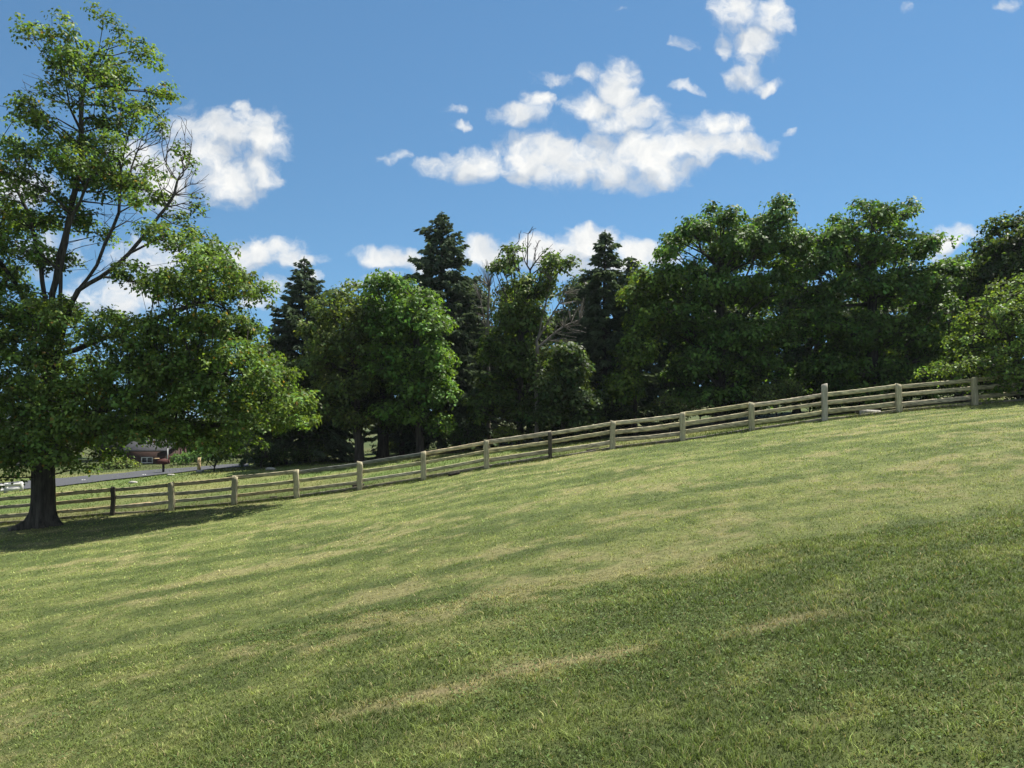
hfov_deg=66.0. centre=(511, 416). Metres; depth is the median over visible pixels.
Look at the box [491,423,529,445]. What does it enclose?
shrub
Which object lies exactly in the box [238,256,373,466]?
spruce tree
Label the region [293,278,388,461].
maple tree
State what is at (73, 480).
road
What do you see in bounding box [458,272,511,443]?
maple tree
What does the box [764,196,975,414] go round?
maple tree
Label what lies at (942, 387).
shrub
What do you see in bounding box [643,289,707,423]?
maple tree
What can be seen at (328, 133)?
sky
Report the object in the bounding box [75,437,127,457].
garden tree
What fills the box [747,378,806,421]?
shrub
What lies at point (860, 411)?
log
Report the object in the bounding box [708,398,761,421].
shrub
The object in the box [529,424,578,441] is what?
shrub
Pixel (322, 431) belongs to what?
maple tree
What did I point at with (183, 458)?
shrub
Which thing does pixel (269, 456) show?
shrub
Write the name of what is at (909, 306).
maple tree
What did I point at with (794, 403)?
shrub
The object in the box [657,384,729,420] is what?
shrub
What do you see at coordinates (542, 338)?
maple tree
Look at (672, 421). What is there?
shrub
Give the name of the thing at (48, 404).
maple tree
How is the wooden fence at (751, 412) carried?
on the ground at (316, 531)
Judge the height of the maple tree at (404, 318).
11.794 m
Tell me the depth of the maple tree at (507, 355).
48.38 m
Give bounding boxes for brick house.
[120,435,194,464]
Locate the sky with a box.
[0,0,1023,417]
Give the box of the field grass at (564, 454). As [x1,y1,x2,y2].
[0,397,1023,524]
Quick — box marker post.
[197,457,200,469]
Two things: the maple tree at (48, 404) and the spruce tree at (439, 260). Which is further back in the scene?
the spruce tree at (439, 260)
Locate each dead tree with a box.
[474,261,500,447]
[534,265,585,441]
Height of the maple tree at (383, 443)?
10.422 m
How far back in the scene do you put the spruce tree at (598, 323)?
52.08 m
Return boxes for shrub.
[99,456,143,469]
[169,451,206,464]
[192,440,249,471]
[238,437,298,467]
[439,420,488,451]
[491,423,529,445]
[504,421,555,433]
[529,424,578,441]
[592,401,640,428]
[625,386,678,426]
[646,390,696,432]
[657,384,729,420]
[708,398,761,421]
[743,402,790,417]
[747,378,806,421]
[777,380,820,411]
[799,384,850,407]
[887,377,937,407]
[907,369,953,399]
[943,382,1002,394]
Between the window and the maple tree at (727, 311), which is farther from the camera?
the window
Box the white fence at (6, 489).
[0,482,23,492]
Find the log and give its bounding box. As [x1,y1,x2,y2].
[855,410,880,414]
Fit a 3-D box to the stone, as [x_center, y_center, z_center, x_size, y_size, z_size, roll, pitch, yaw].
[-13.918,3.041,45.500,0.518,0.240,0.512,0,0,42]
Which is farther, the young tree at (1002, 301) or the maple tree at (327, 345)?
the maple tree at (327, 345)
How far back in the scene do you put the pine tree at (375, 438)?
65.76 m
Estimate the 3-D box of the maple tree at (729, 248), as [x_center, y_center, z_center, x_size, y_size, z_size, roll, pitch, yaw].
[13.214,-6.260,50.525,11.156,14.259,10.866,0,0,0]
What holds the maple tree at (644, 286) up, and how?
on the ground at (316, 531)
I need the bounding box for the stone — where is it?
[266,467,276,470]
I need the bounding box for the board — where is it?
[448,471,459,475]
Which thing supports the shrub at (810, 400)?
on the ground at (316, 531)
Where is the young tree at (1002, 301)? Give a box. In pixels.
[910,269,1023,401]
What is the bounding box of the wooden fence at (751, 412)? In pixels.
[0,375,1023,523]
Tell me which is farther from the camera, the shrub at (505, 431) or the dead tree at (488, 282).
the dead tree at (488, 282)
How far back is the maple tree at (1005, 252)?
46.32 m
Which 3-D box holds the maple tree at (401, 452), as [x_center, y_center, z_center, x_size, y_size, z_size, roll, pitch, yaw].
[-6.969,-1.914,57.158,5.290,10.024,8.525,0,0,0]
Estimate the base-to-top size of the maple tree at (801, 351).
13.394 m
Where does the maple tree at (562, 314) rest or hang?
on the ground at (316, 531)
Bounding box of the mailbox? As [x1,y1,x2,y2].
[153,454,169,471]
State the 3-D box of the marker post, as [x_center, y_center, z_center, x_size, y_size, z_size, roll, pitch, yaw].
[-20.949,3.250,52.764,0.180,1.260,0.180,0,0,0]
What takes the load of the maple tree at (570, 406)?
on the ground at (316, 531)
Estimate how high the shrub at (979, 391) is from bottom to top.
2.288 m
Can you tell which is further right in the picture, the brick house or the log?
the log
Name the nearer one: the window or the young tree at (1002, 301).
the young tree at (1002, 301)
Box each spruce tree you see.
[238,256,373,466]
[363,210,511,455]
[541,230,667,440]
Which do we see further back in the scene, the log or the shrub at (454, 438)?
the shrub at (454, 438)
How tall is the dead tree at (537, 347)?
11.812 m
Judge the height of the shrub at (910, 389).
2.271 m
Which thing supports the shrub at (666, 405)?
on the ground at (316, 531)
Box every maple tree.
[0,0,322,530]
[231,339,353,464]
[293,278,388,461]
[335,319,414,458]
[347,267,463,456]
[380,335,425,455]
[458,228,581,444]
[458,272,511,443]
[490,277,562,440]
[522,339,608,443]
[548,273,602,396]
[596,259,673,434]
[636,191,811,424]
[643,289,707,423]
[682,302,776,419]
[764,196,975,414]
[767,246,832,412]
[836,298,908,384]
[891,289,957,399]
[929,250,1014,401]
[961,206,1023,321]
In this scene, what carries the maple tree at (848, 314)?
on the ground at (316, 531)
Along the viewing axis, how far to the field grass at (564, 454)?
40.89 m
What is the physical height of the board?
0.195 m
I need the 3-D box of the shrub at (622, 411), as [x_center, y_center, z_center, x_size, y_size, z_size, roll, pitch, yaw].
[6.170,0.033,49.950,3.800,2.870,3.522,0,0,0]
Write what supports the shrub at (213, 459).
on the ground at (316, 531)
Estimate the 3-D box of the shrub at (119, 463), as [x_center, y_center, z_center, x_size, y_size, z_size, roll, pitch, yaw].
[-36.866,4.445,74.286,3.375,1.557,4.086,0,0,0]
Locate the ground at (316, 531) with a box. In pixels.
[0,389,1023,767]
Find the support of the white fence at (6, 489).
on the ground at (316, 531)
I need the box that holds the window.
[141,457,152,462]
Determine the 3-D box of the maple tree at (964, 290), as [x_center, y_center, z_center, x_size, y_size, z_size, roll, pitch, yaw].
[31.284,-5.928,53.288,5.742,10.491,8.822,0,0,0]
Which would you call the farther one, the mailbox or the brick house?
the brick house
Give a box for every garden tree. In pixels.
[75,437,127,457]
[189,410,266,453]
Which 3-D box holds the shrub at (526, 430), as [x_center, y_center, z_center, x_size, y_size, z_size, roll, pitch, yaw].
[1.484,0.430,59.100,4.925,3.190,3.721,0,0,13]
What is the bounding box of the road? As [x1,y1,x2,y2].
[0,463,248,488]
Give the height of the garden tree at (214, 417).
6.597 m

